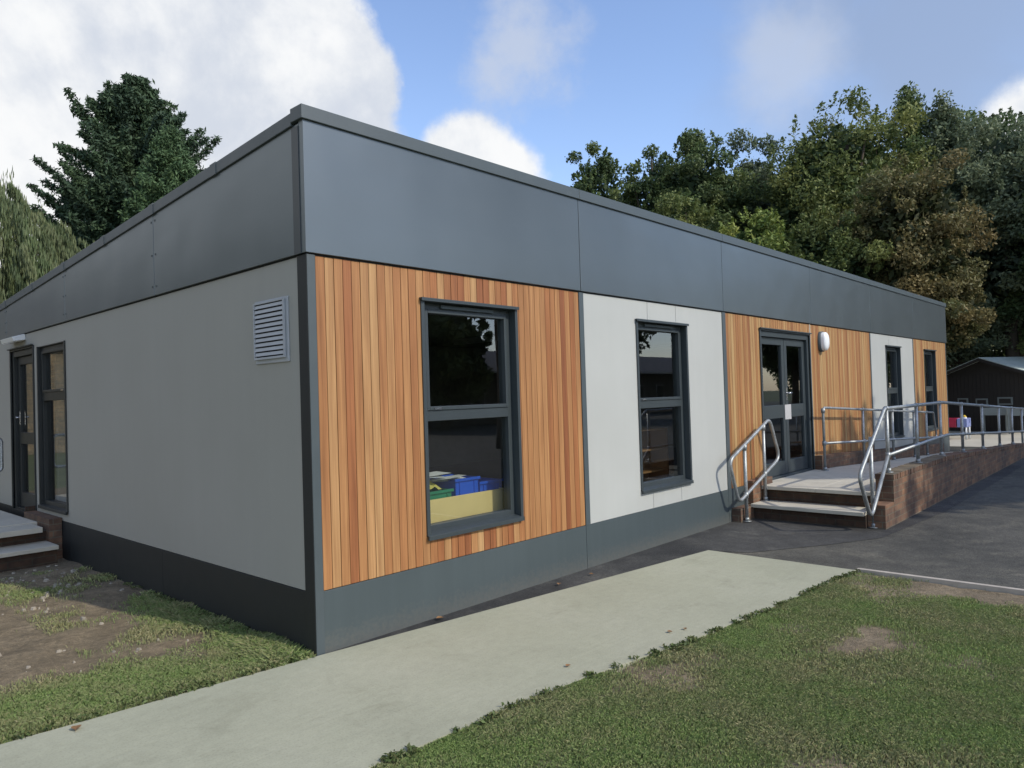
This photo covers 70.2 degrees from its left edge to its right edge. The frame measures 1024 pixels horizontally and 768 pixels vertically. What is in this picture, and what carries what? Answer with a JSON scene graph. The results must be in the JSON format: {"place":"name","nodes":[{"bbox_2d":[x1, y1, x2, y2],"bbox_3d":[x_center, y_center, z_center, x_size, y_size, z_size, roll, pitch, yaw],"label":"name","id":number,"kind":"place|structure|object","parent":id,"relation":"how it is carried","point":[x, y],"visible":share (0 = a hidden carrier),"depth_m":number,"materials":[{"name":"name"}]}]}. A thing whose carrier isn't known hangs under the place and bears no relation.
{"place":"outdoors","nodes":[
{"label":"outdoors","id":0,"kind":"place"},
{"bbox_2d":[0,558,289,743],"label":"bare ground","id":1,"kind":"structure","parent":0,"point":[27,643],"depth_m":5.51,"materials":[{"name":"soil"}]},
{"bbox_2d":[0,565,209,690],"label":"stones","id":2,"kind":"object","parent":1,"relation":"on","point":[47,609],"visible":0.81,"depth_m":6.70,"materials":[{"name":"grey stone"}]},
{"bbox_2d":[0,566,315,743],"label":"grass","id":3,"kind":"structure","parent":1,"relation":"on","point":[244,650],"depth_m":4.74,"materials":[{"name":"green plant"}]},
{"bbox_2d":[0,550,855,767],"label":"concrete path","id":4,"kind":"structure","parent":0,"point":[366,705],"depth_m":4.36,"materials":[{"name":"grey concrete"}]},
{"bbox_2d":[71,725,80,731],"bbox_3d":[-2.274,1.798,3.809,0.073,0.014,0.048,-3,-1,38],"label":"fallen leaf","id":5,"kind":"object","parent":4,"relation":"on","point":[75,727],"visible":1,"depth_m":3.82,"materials":[{"name":"brown plant"}]},
{"bbox_2d":[0,0,1023,267],"label":"sky","id":6,"kind":"structure","parent":0,"point":[520,85],"materials":[{"name":"blue"}]},
{"bbox_2d":[326,458,1023,653],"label":"fresh tarmac","id":7,"kind":"structure","parent":0,"point":[756,535],"depth_m":8.01,"materials":[{"name":"black asphalt"}]},
{"bbox_2d":[0,103,949,656],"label":"modular building","id":8,"kind":"structure","parent":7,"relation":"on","point":[252,385],"depth_m":6.52,"materials":[{"name":"metal"}]},
{"bbox_2d":[7,344,36,510],"bbox_3d":[-6.317,0.583,9.491,1.110,2.133,0.170,-3,-1,43],"label":"door","id":9,"kind":"structure","parent":8,"relation":"in","point":[21,357],"depth_m":9.76,"materials":[{"name":"black metal"}]},
{"bbox_2d":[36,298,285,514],"bbox_3d":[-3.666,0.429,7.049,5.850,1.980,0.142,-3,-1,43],"label":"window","id":10,"kind":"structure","parent":8,"relation":"in","point":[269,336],"depth_m":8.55,"materials":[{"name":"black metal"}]},
{"bbox_2d":[430,488,503,522],"bbox_3d":[-0.634,1.173,6.285,0.450,0.440,1.220,-3,-1,43],"label":"storage unit","id":11,"kind":"object","parent":8,"relation":"on","point":[454,507],"visible":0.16,"depth_m":6.22,"materials":[{"name":"brown wood"}]},
{"bbox_2d":[430,488,453,499],"bbox_3d":[-0.812,0.933,6.066,0.330,0.079,0.590,-3,-1,43],"label":"tray","id":12,"kind":"object","parent":11,"relation":"on","point":[435,493],"visible":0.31,"depth_m":6.09,"materials":[{"name":"green plastic"}]},
{"bbox_2d":[430,481,440,489],"bbox_3d":[-0.773,0.822,6.070,0.220,0.151,0.300,-3,-1,43],"label":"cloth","id":13,"kind":"object","parent":12,"relation":"on","point":[432,485],"visible":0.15,"depth_m":6.08,"materials":[{"name":"yellow fabric"}]},
{"bbox_2d":[429,471,464,481],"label":"paper sheets","id":14,"kind":"object","parent":12,"relation":"on","point":[435,476],"visible":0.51,"depth_m":6.21,"materials":[{"name":"white paper"}]},
{"bbox_2d":[429,474,479,495],"bbox_3d":[-0.510,0.892,6.405,0.360,0.154,0.300,-3,-1,43],"label":"tray","id":15,"kind":"object","parent":11,"relation":"on","point":[466,485],"visible":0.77,"depth_m":6.28,"materials":[{"name":"blue plastic"}]},
{"bbox_2d":[478,477,503,491],"bbox_3d":[-0.296,0.917,6.637,0.320,0.099,0.310,-3,-1,43],"label":"tray","id":16,"kind":"object","parent":11,"relation":"on","point":[485,484],"visible":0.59,"depth_m":6.54,"materials":[{"name":"blue plastic"}]},
{"bbox_2d":[419,297,524,540],"bbox_3d":[-0.347,0.264,6.019,0.175,1.865,1.114,-3,-1,43],"label":"window","id":17,"kind":"structure","parent":8,"relation":"in","point":[509,409],"depth_m":6.23,"materials":[{"name":"grey metal"}]},
{"bbox_2d":[452,334,497,344],"bbox_3d":[-0.532,-0.714,11.709,1.200,0.095,0.060,-3,-1,43],"label":"ceiling light","id":18,"kind":"object","parent":8,"relation":"attached to","point":[478,339],"visible":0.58,"depth_m":11.72,"materials":[{"name":"white plastic"}]},
{"bbox_2d":[642,427,668,481],"bbox_3d":[1.550,0.959,8.771,0.420,0.820,1.000,-3,-1,43],"label":"bookcase","id":19,"kind":"object","parent":8,"relation":"on","point":[655,454],"visible":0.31,"depth_m":9.14,"materials":[{"name":"brown wood"}]},
{"bbox_2d":[639,344,672,351],"bbox_3d":[2.989,-0.758,15.399,1.200,0.095,0.060,-3,-1,43],"label":"ceiling light","id":20,"kind":"object","parent":8,"relation":"attached to","point":[657,347],"visible":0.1,"depth_m":15.32,"materials":[{"name":"white plastic"}]},
{"bbox_2d":[635,318,693,493],"bbox_3d":[1.679,0.235,8.228,0.175,1.875,1.109,-3,-1,43],"label":"window","id":21,"kind":"structure","parent":8,"relation":"in","point":[681,399],"depth_m":8.56,"materials":[{"name":"grey metal"}]},
{"bbox_2d":[758,327,814,479],"bbox_3d":[4.051,0.280,10.798,0.170,2.143,1.900,-3,-1,43],"label":"door","id":22,"kind":"structure","parent":8,"relation":"in","point":[781,338],"depth_m":10.90,"materials":[{"name":"grey metal"}]},
{"bbox_2d":[885,345,904,438],"bbox_3d":[7.725,0.165,14.817,0.175,1.877,1.034,-3,-1,43],"label":"window","id":23,"kind":"structure","parent":8,"relation":"in","point":[896,390],"depth_m":15.14,"materials":[{"name":"grey metal"}]},
{"bbox_2d":[923,349,938,431],"bbox_3d":[9.705,0.141,16.976,0.175,1.877,1.054,-3,-1,43],"label":"window","id":24,"kind":"structure","parent":8,"relation":"in","point":[932,388],"depth_m":17.31,"materials":[{"name":"grey metal"}]},
{"bbox_2d":[729,419,779,521],"bbox_3d":[3.178,1.108,9.486,0.110,1.265,1.487,-3,-1,43],"label":"handrail","id":25,"kind":"object","parent":7,"relation":"on","point":[763,476],"visible":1,"depth_m":9.38,"materials":[{"name":"metal"}]},
{"bbox_2d":[732,443,1023,529],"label":"entrance ramp","id":26,"kind":"structure","parent":7,"relation":"on","point":[832,496],"depth_m":9.62,"materials":[{"name":"red brick"}]},
{"bbox_2d":[821,407,936,470],"bbox_3d":[7.163,0.945,13.792,0.110,1.245,7.035,-3,-1,43],"label":"handrail","id":27,"kind":"object","parent":26,"relation":"on","point":[864,440],"visible":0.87,"depth_m":13.17,"materials":[{"name":"metal"}]},
{"bbox_2d":[858,401,1023,527],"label":"handrail","id":28,"kind":"object","parent":26,"relation":"on","point":[886,468],"visible":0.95,"depth_m":9.94,"materials":[{"name":"metal"}]},
{"bbox_2d":[369,572,1023,767],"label":"lawn ground","id":29,"kind":"structure","parent":0,"point":[873,636],"depth_m":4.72,"materials":[{"name":"green plant"}]},
{"bbox_2d":[380,569,860,763],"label":"weeds","id":30,"kind":"object","parent":29,"relation":"on","point":[394,756],"visible":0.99,"depth_m":4.57,"materials":[{"name":"green plant"}]},
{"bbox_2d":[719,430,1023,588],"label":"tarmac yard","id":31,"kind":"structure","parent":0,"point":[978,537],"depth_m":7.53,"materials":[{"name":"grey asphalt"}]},
{"bbox_2d":[949,418,970,439],"bbox_3d":[13.282,1.336,21.857,0.760,0.620,0.540,-3,-1,43],"label":"play table","id":32,"kind":"object","parent":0,"point":[954,422],"visible":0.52,"depth_m":21.60,"materials":[{"name":"plastic"}]},
{"bbox_2d":[949,431,1023,446],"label":"paving","id":33,"kind":"structure","parent":0,"point":[990,440],"depth_m":21.13,"materials":[{"name":"beige concrete"}]},
{"bbox_2d":[983,408,1007,431],"bbox_3d":[15.889,1.192,23.949,0.720,0.820,0.370,-3,-1,43],"label":"table","id":34,"kind":"object","parent":33,"relation":"on","point":[991,411],"visible":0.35,"depth_m":23.84,"materials":[{"name":"grey"}]},
{"bbox_2d":[1007,409,1023,433],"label":"table","id":35,"kind":"object","parent":33,"relation":"on","point":[1016,412],"visible":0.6,"depth_m":23.11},
{"label":"ground","id":36,"kind":"structure","parent":0,"visible":0},
{"bbox_2d":[0,506,62,572],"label":"end door steps","id":37,"kind":"structure","parent":36,"relation":"on","point":[32,538],"depth_m":8.17,"materials":[{"name":"red brick"}]},
{"bbox_2d":[0,438,3,471],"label":"handrail","id":38,"kind":"object","parent":37,"relation":"on","point":[1,456],"visible":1,"depth_m":9.34,"materials":[{"name":"metal"}]},
{"bbox_2d":[0,165,94,303],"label":"willow tree","id":39,"kind":"object","parent":36,"relation":"on","point":[26,259],"visible":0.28,"depth_m":16.92,"materials":[{"name":"green plant"}]},
{"bbox_2d":[26,72,222,250],"bbox_3d":[-12.883,-3.997,25.074,8.218,13.311,8.045,-2,-1,5],"label":"cypress tree","id":40,"kind":"object","parent":36,"relation":"on","point":[124,121],"visible":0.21,"depth_m":23.86,"materials":[{"name":"green plant"}]},
{"bbox_2d":[117,119,199,222],"bbox_3d":[-10.260,-2.681,21.929,4.247,10.408,4.320,-3,-1,43],"label":"cypress tree","id":41,"kind":"object","parent":36,"relation":"on","point":[171,164],"visible":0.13,"depth_m":21.52,"materials":[{"name":"green plant"}]},
{"bbox_2d":[566,140,638,206],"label":"tree","id":42,"kind":"object","parent":36,"relation":"on","point":[602,175],"visible":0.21,"depth_m":32.77,"materials":[{"name":"green plant"}]},
{"bbox_2d":[620,143,679,213],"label":"tree","id":43,"kind":"object","parent":36,"relation":"on","point":[645,183],"visible":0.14,"depth_m":32.89,"materials":[{"name":"green plant"}]},
{"bbox_2d":[652,190,745,238],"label":"tree","id":44,"kind":"object","parent":36,"relation":"on","point":[688,207],"visible":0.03,"depth_m":25.45,"materials":[{"name":"green plant"}]},
{"bbox_2d":[650,128,759,236],"bbox_3d":[8.561,-4.745,31.860,4.585,13.756,4.689,-1,-1,-27],"label":"tree","id":45,"kind":"object","parent":36,"relation":"on","point":[711,186],"visible":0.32,"depth_m":30.86,"materials":[{"name":"green plant"}]},
{"bbox_2d":[714,128,783,234],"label":"tree","id":46,"kind":"object","parent":36,"relation":"on","point":[757,167],"visible":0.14,"depth_m":31.54,"materials":[{"name":"green plant"}]},
{"bbox_2d":[718,206,805,258],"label":"tree","id":47,"kind":"object","parent":36,"relation":"on","point":[761,225],"visible":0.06,"depth_m":23.80,"materials":[{"name":"green plant"}]},
{"bbox_2d":[729,85,939,240],"bbox_3d":[12.674,-4.606,28.189,7.062,13.114,6.545,-1,-1,-25],"label":"tree","id":48,"kind":"object","parent":36,"relation":"on","point":[836,164],"visible":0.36,"depth_m":27.12,"materials":[{"name":"green plant"}]},
{"bbox_2d":[783,202,896,279],"bbox_3d":[10.629,-2.101,24.124,4.475,8.059,4.409,-3,-1,43],"label":"tree","id":49,"kind":"object","parent":36,"relation":"on","point":[839,248],"visible":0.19,"depth_m":23.31,"materials":[{"name":"green plant"}]},
{"bbox_2d":[832,148,1001,343],"bbox_3d":[13.216,-2.838,23.707,4.887,9.414,4.596,-2,-1,-1],"label":"tree","id":50,"kind":"object","parent":36,"relation":"on","point":[918,222],"visible":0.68,"depth_m":22.56,"materials":[{"name":"green plant"}]},
{"bbox_2d":[885,80,956,363],"bbox_3d":[16.616,-5.386,30.486,4.877,14.508,5.037,-3,-1,43],"label":"tree","id":51,"kind":"object","parent":36,"relation":"on","point":[907,94],"visible":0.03,"depth_m":30.01,"materials":[{"name":"green plant"}]},
{"bbox_2d":[857,568,1023,595],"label":"path edging","id":52,"kind":"object","parent":36,"relation":"on","point":[980,586],"visible":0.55,"depth_m":6.12,"materials":[{"name":"concrete"}]},
{"bbox_2d":[917,88,1002,369],"bbox_3d":[17.552,-5.084,28.869,5.197,13.775,4.342,-1,-1,-16],"label":"tree","id":53,"kind":"object","parent":36,"relation":"on","point":[942,123],"visible":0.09,"depth_m":28.79,"materials":[{"name":"green plant"}]},
{"bbox_2d":[935,264,996,355],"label":"tree","id":54,"kind":"object","parent":36,"relation":"on","point":[972,323],"visible":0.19,"depth_m":22.77,"materials":[{"name":"green plant"}]},
{"bbox_2d":[940,106,1023,356],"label":"tree","id":55,"kind":"object","parent":36,"relation":"on","point":[992,180],"visible":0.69,"depth_m":25.60,"materials":[{"name":"green plant"}]},
{"bbox_2d":[946,107,1022,366],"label":"tree","id":56,"kind":"object","parent":36,"relation":"on","point":[1010,121],"visible":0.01,"depth_m":31.81,"materials":[{"name":"green plant"}]},
{"bbox_2d":[947,357,1023,430],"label":"building","id":57,"kind":"structure","parent":36,"relation":"on","point":[991,380],"depth_m":25.01,"materials":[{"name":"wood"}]},
{"bbox_2d":[972,197,1023,356],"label":"tree","id":58,"kind":"object","parent":36,"relation":"on","point":[1010,305],"visible":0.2,"depth_m":25.91,"materials":[{"name":"green plant"}]},
{"bbox_2d":[994,332,1004,356],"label":"tree","id":59,"kind":"object","parent":36,"relation":"on","point":[1001,354],"visible":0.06,"depth_m":29.34,"materials":[{"name":"green plant"}]},
{"bbox_2d":[1015,193,1023,282],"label":"tree","id":60,"kind":"object","parent":36,"relation":"on","point":[1022,257],"visible":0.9,"depth_m":24.79,"materials":[{"name":"green plant"}]}
]}

